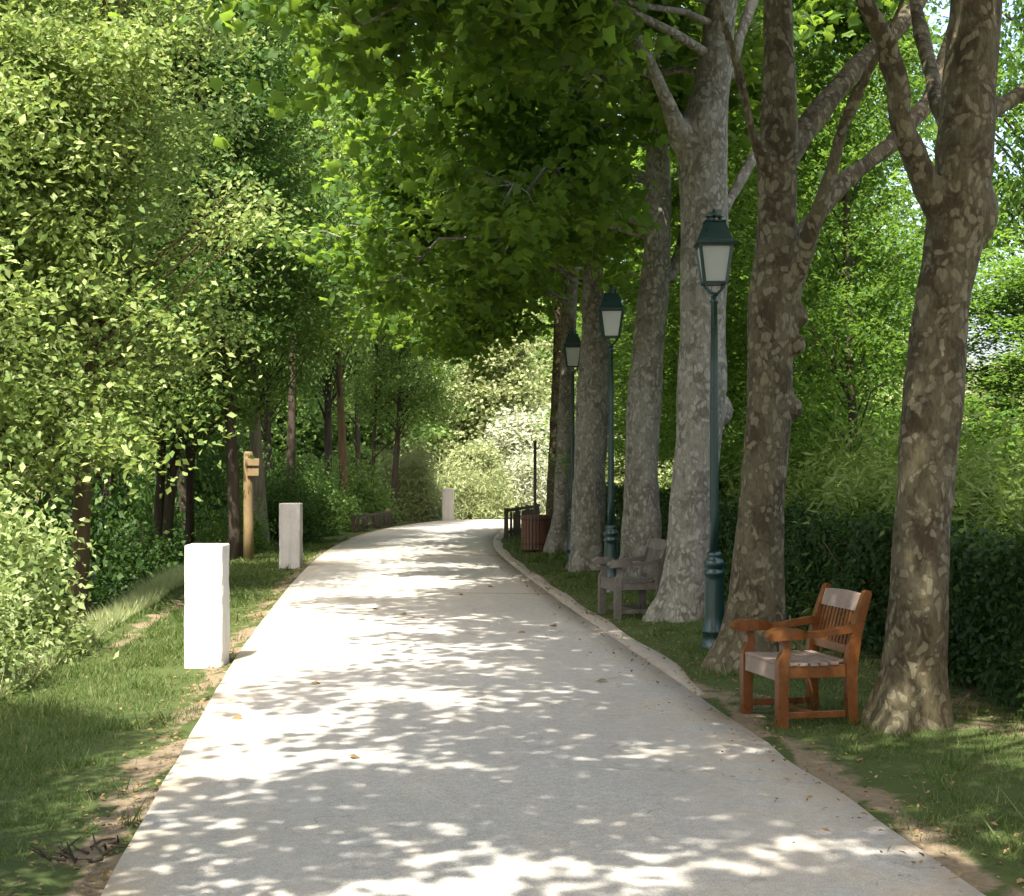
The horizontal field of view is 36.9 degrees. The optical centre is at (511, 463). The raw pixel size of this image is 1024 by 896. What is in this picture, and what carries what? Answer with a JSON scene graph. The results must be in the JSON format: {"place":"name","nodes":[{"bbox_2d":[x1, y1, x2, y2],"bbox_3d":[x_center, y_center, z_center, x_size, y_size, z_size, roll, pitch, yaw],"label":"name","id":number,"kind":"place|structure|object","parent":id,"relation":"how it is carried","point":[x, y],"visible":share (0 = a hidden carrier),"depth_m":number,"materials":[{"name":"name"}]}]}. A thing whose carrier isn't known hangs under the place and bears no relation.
{"place":"outdoors","nodes":[
{"label":"outdoors","id":0,"kind":"place"},
{"bbox_2d":[0,563,184,697],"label":"bank grass","id":1,"kind":"structure","parent":0,"point":[140,598],"depth_m":16.57,"materials":[{"name":"green plant"}]},
{"bbox_2d":[0,520,1023,895],"bbox_3d":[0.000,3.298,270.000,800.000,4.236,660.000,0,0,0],"label":"ground","id":2,"kind":"structure","parent":0,"point":[974,868],"depth_m":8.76,"materials":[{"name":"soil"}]},
{"bbox_2d":[0,446,71,533],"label":"undergrowth bush","id":3,"kind":"object","parent":2,"relation":"on","point":[48,479],"depth_m":30.17,"materials":[{"name":"green plant"}]},
{"bbox_2d":[0,559,87,693],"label":"leafy bush","id":4,"kind":"object","parent":2,"relation":"on","point":[6,649],"visible":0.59,"depth_m":11.67,"materials":[{"name":"green plant"}]},
{"bbox_2d":[21,557,69,627],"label":"undergrowth bush","id":5,"kind":"object","parent":2,"relation":"on","point":[54,595],"visible":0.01,"depth_m":22.36,"materials":[{"name":"green plant"}]},
{"bbox_2d":[0,421,130,672],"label":"leafy bush","id":6,"kind":"object","parent":2,"relation":"on","point":[18,556],"visible":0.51,"depth_m":13.46,"materials":[{"name":"green plant"}]},
{"bbox_2d":[47,0,87,18],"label":"woodland tree","id":7,"kind":"object","parent":2,"relation":"on","point":[70,7],"depth_m":48.04,"materials":[{"name":"green plant"}]},
{"bbox_2d":[18,547,125,621],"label":"undergrowth bush","id":8,"kind":"object","parent":2,"relation":"on","point":[99,601],"visible":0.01,"depth_m":23.41,"materials":[{"name":"green plant"}]},
{"bbox_2d":[1,438,145,608],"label":"undergrowth bush","id":9,"kind":"object","parent":2,"relation":"on","point":[97,546],"visible":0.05,"depth_m":26.21,"materials":[{"name":"green plant"}]},
{"bbox_2d":[28,833,128,863],"bbox_3d":[-1.851,1.663,6.718,0.313,0.110,0.497,0,0,20],"label":"twig heap","id":10,"kind":"object","parent":2,"relation":"on","point":[65,853],"visible":0.99,"depth_m":6.66,"materials":[{"name":"brown plant"}]},
{"bbox_2d":[9,438,154,514],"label":"undergrowth bush","id":11,"kind":"object","parent":2,"relation":"on","point":[122,485],"visible":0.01,"depth_m":41.86,"materials":[{"name":"green plant"}]},
{"bbox_2d":[40,426,151,562],"bbox_3d":[-10.397,1.857,35.980,4.995,6.637,5.280,0,0,-34],"label":"undergrowth bush","id":12,"kind":"object","parent":2,"relation":"on","point":[119,502],"visible":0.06,"depth_m":35.49,"materials":[{"name":"green plant"}]},
{"bbox_2d":[2,0,205,527],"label":"woodland tree","id":13,"kind":"object","parent":2,"relation":"on","point":[116,462],"visible":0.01,"depth_m":27.06,"materials":[{"name":"green plant"}]},
{"bbox_2d":[62,515,152,570],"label":"undergrowth bush","id":14,"kind":"object","parent":2,"relation":"on","point":[123,537],"visible":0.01,"depth_m":30.98,"materials":[{"name":"green plant"}]},
{"bbox_2d":[65,511,195,609],"bbox_3d":[-6.546,2.279,26.877,3.379,2.936,3.572,0,0,38],"label":"undergrowth bush","id":15,"kind":"object","parent":2,"relation":"on","point":[140,568],"visible":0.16,"depth_m":26.39,"materials":[{"name":"green plant"}]},
{"bbox_2d":[0,0,261,545],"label":"woodland tree","id":16,"kind":"object","parent":2,"relation":"on","point":[36,135],"visible":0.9,"depth_m":17.57,"materials":[{"name":"green plant"}]},
{"bbox_2d":[45,0,224,528],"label":"woodland tree","id":17,"kind":"object","parent":2,"relation":"on","point":[105,491],"depth_m":35.82,"materials":[{"name":"green plant"}]},
{"bbox_2d":[100,459,226,565],"bbox_3d":[-7.697,2.294,33.600,3.526,5.105,3.727,0,0,17],"label":"undergrowth bush","id":18,"kind":"object","parent":2,"relation":"on","point":[148,507],"visible":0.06,"depth_m":33.30,"materials":[{"name":"green plant"}]},
{"bbox_2d":[0,0,328,627],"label":"woodland tree","id":19,"kind":"object","parent":2,"relation":"on","point":[153,18],"visible":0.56,"depth_m":19.16,"materials":[{"name":"green plant"}]},
{"bbox_2d":[78,1,267,529],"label":"woodland tree","id":20,"kind":"object","parent":2,"relation":"on","point":[181,488],"depth_m":43.78,"materials":[{"name":"brown plant"}]},
{"bbox_2d":[99,397,249,494],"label":"undergrowth bush","id":21,"kind":"object","parent":2,"relation":"on","point":[224,438],"visible":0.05,"depth_m":51.40,"materials":[{"name":"green plant"}]},
{"bbox_2d":[133,496,224,547],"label":"undergrowth bush","id":22,"kind":"object","parent":2,"relation":"on","point":[195,505],"visible":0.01,"depth_m":38.54,"materials":[{"name":"green plant"}]},
{"bbox_2d":[41,58,341,567],"bbox_3d":[-6.640,-2.396,29.126,6.346,11.803,6.814,0,0,5],"label":"woodland tree","id":23,"kind":"object","parent":2,"relation":"on","point":[212,405],"visible":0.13,"depth_m":29.03,"materials":[{"name":"green plant"}]},
{"bbox_2d":[126,417,268,529],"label":"undergrowth bush","id":24,"kind":"object","parent":2,"relation":"on","point":[201,487],"visible":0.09,"depth_m":45.69,"materials":[{"name":"green plant"}]},
{"bbox_2d":[184,543,229,668],"bbox_3d":[-2.598,1.277,13.086,0.423,1.176,0.438,0,0,0],"label":"stone bollard","id":25,"kind":"object","parent":2,"relation":"on","point":[206,614],"visible":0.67,"depth_m":12.92,"materials":[{"name":"white stone"}]},
{"bbox_2d":[183,490,276,555],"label":"undergrowth bush","id":26,"kind":"object","parent":2,"relation":"on","point":[218,535],"visible":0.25,"depth_m":29.98,"materials":[{"name":"green plant"}]},
{"bbox_2d":[74,0,388,560],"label":"woodland tree","id":27,"kind":"object","parent":2,"relation":"on","point":[243,152],"visible":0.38,"depth_m":27.41,"materials":[{"name":"green plant"}]},
{"bbox_2d":[243,451,259,560],"bbox_3d":[-4.644,0.854,27.246,0.199,2.131,0.326,0,0,-43],"label":"wooden post","id":28,"kind":"object","parent":2,"relation":"on","point":[249,472],"visible":0.94,"depth_m":27.22,"materials":[{"name":"brown wood"}]},
{"bbox_2d":[145,0,391,546],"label":"woodland tree","id":29,"kind":"object","parent":2,"relation":"on","point":[259,480],"visible":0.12,"depth_m":31.07,"materials":[{"name":"green plant"}]},
{"bbox_2d":[208,459,331,543],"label":"undergrowth bush","id":30,"kind":"object","parent":2,"relation":"on","point":[274,500],"visible":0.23,"depth_m":33.29,"materials":[{"name":"green plant"}]},
{"bbox_2d":[218,378,332,474],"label":"pale tree","id":31,"kind":"object","parent":2,"relation":"on","point":[278,439],"depth_m":62.59,"materials":[{"name":"green plant"}]},
{"bbox_2d":[223,439,333,524],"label":"undergrowth bush","id":32,"kind":"object","parent":2,"relation":"on","point":[304,455],"visible":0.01,"depth_m":40.89,"materials":[{"name":"green plant"}]},
{"bbox_2d":[222,456,349,536],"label":"undergrowth bush","id":33,"kind":"object","parent":2,"relation":"on","point":[327,514],"visible":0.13,"depth_m":36.49,"materials":[{"name":"green plant"}]},
{"bbox_2d":[220,211,361,477],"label":"woodland tree","id":34,"kind":"object","parent":2,"relation":"on","point":[267,430],"visible":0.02,"depth_m":50.09,"materials":[{"name":"green plant"}]},
{"bbox_2d":[279,503,302,568],"bbox_3d":[-3.642,1.259,25.305,0.441,1.206,0.460,0,0,0],"label":"stone bollard","id":35,"kind":"object","parent":2,"relation":"on","point":[290,534],"visible":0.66,"depth_m":25.13,"materials":[{"name":"grey stone"}]},
{"bbox_2d":[209,269,392,490],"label":"pale tree","id":36,"kind":"object","parent":2,"relation":"on","point":[282,437],"visible":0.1,"depth_m":60.21,"materials":[{"name":"green plant"}]},
{"bbox_2d":[230,1,395,490],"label":"woodland tree","id":37,"kind":"object","parent":2,"relation":"on","point":[291,435],"visible":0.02,"depth_m":36.97,"materials":[{"name":"green plant"}]},
{"bbox_2d":[279,451,370,531],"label":"undergrowth bush","id":38,"kind":"object","parent":2,"relation":"on","point":[349,506],"visible":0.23,"depth_m":39.18,"materials":[{"name":"green plant"}]},
{"bbox_2d":[260,167,415,487],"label":"woodland tree","id":39,"kind":"object","parent":2,"relation":"on","point":[327,411],"visible":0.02,"depth_m":55.54,"materials":[{"name":"green plant"}]},
{"bbox_2d":[280,15,401,528],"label":"woodland tree","id":40,"kind":"object","parent":2,"relation":"on","point":[342,443],"visible":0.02,"depth_m":40.03,"materials":[{"name":"green plant"}]},
{"bbox_2d":[271,357,448,485],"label":"pale tree","id":41,"kind":"object","parent":2,"relation":"on","point":[350,428],"visible":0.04,"depth_m":63.82,"materials":[{"name":"green plant"}]},
{"bbox_2d":[322,444,407,525],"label":"undergrowth bush","id":42,"kind":"object","parent":2,"relation":"on","point":[375,500],"visible":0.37,"depth_m":42.54,"materials":[{"name":"green plant"}]},
{"bbox_2d":[351,510,391,532],"bbox_3d":[-3.627,1.591,40.096,0.132,0.620,3.932,0,0,9],"label":"wooden fence","id":43,"kind":"object","parent":2,"relation":"on","point":[379,521],"visible":0.95,"depth_m":39.65,"materials":[{"name":"brown wood"}]},
{"bbox_2d":[307,345,490,482],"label":"pale tree","id":44,"kind":"object","parent":2,"relation":"on","point":[437,433],"visible":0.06,"depth_m":65.75,"materials":[{"name":"green plant"}]},
{"bbox_2d":[358,423,455,522],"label":"feathery shrub","id":45,"kind":"object","parent":2,"relation":"on","point":[416,489],"visible":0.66,"depth_m":45.96,"materials":[{"name":"green plant"}]},
{"bbox_2d":[343,275,484,523],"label":"woodland tree","id":46,"kind":"object","parent":2,"relation":"on","point":[392,361],"visible":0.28,"depth_m":44.34,"materials":[{"name":"green plant"}]},
{"bbox_2d":[387,426,477,519],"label":"feathery shrub","id":47,"kind":"object","parent":2,"relation":"on","point":[452,484],"visible":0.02,"depth_m":50.74,"materials":[{"name":"green plant"}]},
{"bbox_2d":[442,488,453,519],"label":"stone bollard","id":48,"kind":"object","parent":2,"relation":"on","point":[447,503],"visible":0.73,"depth_m":45.43,"materials":[{"name":"grey stone"}]},
{"bbox_2d":[383,344,550,459],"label":"pale tree","id":49,"kind":"object","parent":2,"relation":"on","point":[536,367],"depth_m":73.54,"materials":[{"name":"green plant"}]},
{"bbox_2d":[400,324,551,489],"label":"pale tree","id":50,"kind":"object","parent":2,"relation":"on","point":[508,383],"visible":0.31,"depth_m":66.83,"materials":[{"name":"green plant"}]},
{"bbox_2d":[108,0,844,622],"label":"plane tree","id":51,"kind":"object","parent":2,"relation":"on","point":[532,38],"visible":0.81,"depth_m":16.24,"materials":[{"name":"grey plant"}]},
{"bbox_2d":[435,438,529,518],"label":"bush","id":52,"kind":"object","parent":2,"relation":"on","point":[483,451],"visible":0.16,"depth_m":54.52,"materials":[{"name":"green plant"}]},
{"bbox_2d":[447,432,519,519],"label":"feathery shrub","id":53,"kind":"object","parent":2,"relation":"on","point":[476,497],"visible":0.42,"depth_m":51.98,"materials":[{"name":"green plant"}]},
{"bbox_2d":[316,109,679,553],"bbox_3d":[-0.110,-3.694,29.009,6.888,11.388,8.590,0,0,19],"label":"plane tree","id":54,"kind":"object","parent":2,"relation":"on","point":[444,316],"visible":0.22,"depth_m":28.70,"materials":[{"name":"green plant"}]},
{"bbox_2d":[0,552,1023,895],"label":"leaf litter","id":55,"kind":"object","parent":2,"relation":"on","point":[102,874],"visible":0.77,"depth_m":8.50,"materials":[{"name":"brown plant"}]},
{"bbox_2d":[504,504,539,538],"bbox_3d":[0.268,1.440,36.295,0.132,0.880,3.958,0,0,11],"label":"wooden fence","id":56,"kind":"object","parent":2,"relation":"on","point":[516,530],"visible":0.49,"depth_m":35.12,"materials":[{"name":"brown wood"}]},
{"bbox_2d":[242,4,805,572],"bbox_3d":[0.981,-3.570,24.248,8.100,11.170,8.265,0,0,32],"label":"plane tree","id":57,"kind":"object","parent":2,"relation":"on","point":[588,512],"visible":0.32,"depth_m":23.92,"materials":[{"name":"green plant"}]},
{"bbox_2d":[498,432,549,516],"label":"feathery shrub","id":58,"kind":"object","parent":2,"relation":"on","point":[526,488],"visible":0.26,"depth_m":54.64,"materials":[{"name":"plant"}]},
{"bbox_2d":[498,401,550,465],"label":"pale tree","id":59,"kind":"object","parent":2,"relation":"on","point":[542,411],"depth_m":63.73,"materials":[{"name":"green plant"}]},
{"bbox_2d":[533,440,536,514],"bbox_3d":[0.453,0.661,30.200,0.140,2.230,0.136,0,0,0],"label":"iron pole","id":60,"kind":"object","parent":2,"relation":"on","point":[535,481],"visible":0.62,"depth_m":30.17,"materials":[{"name":"black metal"}]},
{"bbox_2d":[521,515,550,550],"bbox_3d":[0.457,1.323,29.400,0.576,0.670,0.576,0,0,0],"label":"litter bin","id":61,"kind":"object","parent":2,"relation":"on","point":[534,530],"visible":0.88,"depth_m":29.15,"materials":[{"name":"brown wood"}]},
{"bbox_2d":[472,404,615,515],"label":"pale tree","id":62,"kind":"object","parent":2,"relation":"on","point":[511,429],"visible":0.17,"depth_m":59.20,"materials":[{"name":"green plant"}]},
{"bbox_2d":[391,55,747,520],"bbox_3d":[0.774,-3.699,33.177,6.998,11.343,8.385,0,0,-20],"label":"plane tree","id":63,"kind":"object","parent":2,"relation":"on","point":[504,331],"visible":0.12,"depth_m":32.88,"materials":[{"name":"green plant"}]},
{"bbox_2d":[562,328,580,557],"bbox_3d":[1.059,-0.317,26.842,0.345,4.110,0.345,0,0,0],"label":"street lamp","id":64,"kind":"object","parent":2,"relation":"on","point":[571,346],"visible":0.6,"depth_m":26.79,"materials":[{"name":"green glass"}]},
{"bbox_2d":[513,298,673,487],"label":"pale tree","id":65,"kind":"object","parent":2,"relation":"on","point":[549,346],"visible":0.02,"depth_m":77.97,"materials":[{"name":"green plant"}]},
{"bbox_2d":[493,524,704,695],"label":"kerb","id":66,"kind":"structure","parent":2,"relation":"on","point":[657,659],"depth_m":15.74,"materials":[{"name":"stone"}]},
{"bbox_2d":[264,0,942,578],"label":"plane tree","id":67,"kind":"object","parent":2,"relation":"on","point":[536,210],"visible":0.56,"depth_m":20.29,"materials":[{"name":"green plant"}]},
{"bbox_2d":[490,147,730,483],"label":"spreading tree","id":68,"kind":"object","parent":2,"relation":"on","point":[547,357],"visible":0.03,"depth_m":45.30,"materials":[{"name":"green plant"}]},
{"bbox_2d":[597,285,624,592],"bbox_3d":[1.297,-0.285,20.132,0.345,4.110,0.345,0,0,0],"label":"street lamp","id":69,"kind":"object","parent":2,"relation":"on","point":[610,309],"visible":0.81,"depth_m":20.07,"materials":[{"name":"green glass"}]},
{"bbox_2d":[591,536,666,618],"bbox_3d":[1.327,1.260,17.080,0.732,0.876,0.728,0,0,-13],"label":"garden armchair","id":70,"kind":"object","parent":2,"relation":"on","point":[652,558],"visible":0.94,"depth_m":16.99,"materials":[{"name":"grey wood"}]},
{"bbox_2d":[605,422,668,507],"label":"pale tree","id":71,"kind":"object","parent":2,"relation":"on","point":[617,478],"visible":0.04,"depth_m":61.14,"materials":[{"name":"green plant"}]},
{"bbox_2d":[516,142,816,483],"bbox_3d":[4.440,-3.751,39.226,8.845,11.541,10.155,0,0,-3],"label":"spreading tree","id":72,"kind":"object","parent":2,"relation":"on","point":[629,330],"visible":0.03,"depth_m":39.38,"materials":[{"name":"green plant"}]},
{"bbox_2d":[614,316,730,490],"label":"pale tree","id":73,"kind":"object","parent":2,"relation":"on","point":[664,479],"visible":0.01,"depth_m":79.08,"materials":[{"name":"green plant"}]},
{"bbox_2d":[412,0,947,674],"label":"plane tree","id":74,"kind":"object","parent":2,"relation":"on","point":[786,242],"visible":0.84,"depth_m":12.46,"materials":[{"name":"brown plant"}]},
{"bbox_2d":[693,209,735,648],"bbox_3d":[1.857,-0.281,14.100,0.345,4.110,0.345,0,0,0],"label":"street lamp","id":75,"kind":"object","parent":2,"relation":"on","point":[713,246],"visible":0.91,"depth_m":14.03,"materials":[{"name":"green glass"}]},
{"bbox_2d":[661,427,788,544],"bbox_3d":[3.455,0.909,23.001,3.121,3.107,3.583,0,0,-12],"label":"feathery shrub","id":76,"kind":"object","parent":2,"relation":"on","point":[722,487],"visible":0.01,"depth_m":22.70,"materials":[{"name":"green plant"}]},
{"bbox_2d":[516,118,1003,485],"bbox_3d":[4.697,-2.629,27.357,8.040,9.136,7.002,0,0,-39],"label":"spreading tree","id":77,"kind":"object","parent":2,"relation":"on","point":[673,388],"visible":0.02,"depth_m":26.85,"materials":[{"name":"green plant"}]},
{"bbox_2d":[522,109,1023,451],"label":"spreading tree","id":78,"kind":"object","parent":2,"relation":"on","point":[624,392],"visible":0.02,"depth_m":35.53,"materials":[{"name":"green plant"}]},
{"bbox_2d":[719,424,847,581],"bbox_3d":[3.775,0.961,20.072,3.583,2.954,3.121,0,0,-28],"label":"feathery shrub","id":79,"kind":"object","parent":2,"relation":"on","point":[732,491],"depth_m":19.71,"materials":[{"name":"green plant"}]},
{"bbox_2d":[607,78,971,473],"bbox_3d":[5.861,-3.306,34.604,8.108,10.579,9.309,0,0,-35],"label":"spreading tree","id":80,"kind":"object","parent":2,"relation":"on","point":[874,194],"visible":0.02,"depth_m":33.43,"materials":[{"name":"green plant"}]},
{"bbox_2d":[729,583,871,728],"bbox_3d":[1.911,1.264,10.230,0.732,0.876,0.728,0,0,-13],"label":"garden armchair","id":81,"kind":"object","parent":2,"relation":"on","point":[835,620],"visible":1,"depth_m":10.07,"materials":[{"name":"brown wood"}]},
{"bbox_2d":[618,6,995,491],"bbox_3d":[4.118,-2.852,22.527,5.528,9.617,6.347,0,0,9],"label":"spreading tree","id":82,"kind":"object","parent":2,"relation":"on","point":[733,324],"visible":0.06,"depth_m":22.55,"materials":[{"name":"green plant"}]},
{"bbox_2d":[724,391,897,472],"bbox_3d":[5.232,0.605,24.965,4.407,3.829,4.659,0,0,-40],"label":"undergrowth bush","id":83,"kind":"object","parent":2,"relation":"on","point":[837,425],"visible":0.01,"depth_m":24.63,"materials":[{"name":"green plant"}]},
{"bbox_2d":[605,480,1023,712],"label":"hedge","id":84,"kind":"object","parent":2,"relation":"on","point":[869,544],"visible":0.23,"depth_m":12.57,"materials":[{"name":"green plant"}]},
{"bbox_2d":[650,0,997,493],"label":"spreading tree","id":85,"kind":"object","parent":2,"relation":"on","point":[848,275],"visible":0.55,"depth_m":19.15,"materials":[{"name":"green plant"}]},
{"bbox_2d":[833,375,902,448],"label":"pale tree","id":86,"kind":"object","parent":2,"relation":"on","point":[889,398],"depth_m":56.70,"materials":[{"name":"green plant"}]},
{"bbox_2d":[784,406,965,610],"bbox_3d":[4.087,0.900,17.437,3.121,3.107,3.583,0,0,-43],"label":"feathery shrub","id":87,"kind":"object","parent":2,"relation":"on","point":[816,488],"visible":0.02,"depth_m":17.27,"materials":[{"name":"green plant"}]},
{"bbox_2d":[784,415,1021,642],"bbox_3d":[4.252,0.954,15.348,3.121,2.954,3.583,0,0,31],"label":"feathery shrub","id":88,"kind":"object","parent":2,"relation":"on","point":[857,496],"visible":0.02,"depth_m":15.16,"materials":[{"name":"green plant"}]},
{"bbox_2d":[872,325,981,443],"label":"pale tree","id":89,"kind":"object","parent":2,"relation":"on","point":[904,372],"depth_m":64.65,"materials":[{"name":"green plant"}]},
{"bbox_2d":[838,392,1023,657],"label":"feathery shrub","id":90,"kind":"object","parent":2,"relation":"on","point":[975,456],"visible":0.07,"depth_m":13.30,"materials":[{"name":"green plant"}]},
{"bbox_2d":[854,230,1023,475],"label":"spreading tree","id":91,"kind":"object","parent":2,"relation":"on","point":[1010,298],"visible":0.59,"depth_m":17.27,"materials":[{"name":"green plant"}]},
{"bbox_2d":[855,0,1023,733],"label":"plane tree","id":92,"kind":"object","parent":2,"relation":"on","point":[955,194],"visible":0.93,"depth_m":9.74,"materials":[{"name":"brown plant"}]},
{"bbox_2d":[861,0,1023,301],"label":"spreading tree","id":93,"kind":"object","parent":2,"relation":"on","point":[1007,185],"visible":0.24,"depth_m":32.16,"materials":[{"name":"green plant"}]},
{"bbox_2d":[893,381,1022,477],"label":"undergrowth bush","id":94,"kind":"object","parent":2,"relation":"on","point":[990,397],"visible":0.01,"depth_m":19.80,"materials":[{"name":"green plant"}]},
{"bbox_2d":[949,427,1023,694],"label":"feathery shrub","id":95,"kind":"object","parent":2,"relation":"on","point":[1018,513],"visible":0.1,"depth_m":11.71,"materials":[{"name":"green plant"}]},
{"bbox_2d":[958,352,1023,451],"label":"pale tree","id":96,"kind":"object","parent":2,"relation":"on","point":[982,393],"visible":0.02,"depth_m":59.55,"materials":[{"name":"green plant"}]},
{"bbox_2d":[992,394,1023,470],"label":"undergrowth bush","id":97,"kind":"object","parent":2,"relation":"on","point":[1018,429],"visible":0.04,"depth_m":15.33,"materials":[{"name":"green plant"}]},
{"bbox_2d":[101,519,985,895],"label":"path","id":98,"kind":"structure","parent":0,"point":[481,737],"depth_m":8.34,"materials":[{"name":"grey concrete"}]},
{"bbox_2d":[231,715,242,719],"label":"fallen leaf","id":99,"kind":"object","parent":98,"relation":"on","point":[236,717],"visible":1,"depth_m":10.10,"materials":[{"name":"yellow plant"}]},
{"bbox_2d":[398,0,1023,441],"label":"sky","id":100,"kind":"structure","parent":0,"point":[946,11],"materials":[{"name":"white"}]}
]}

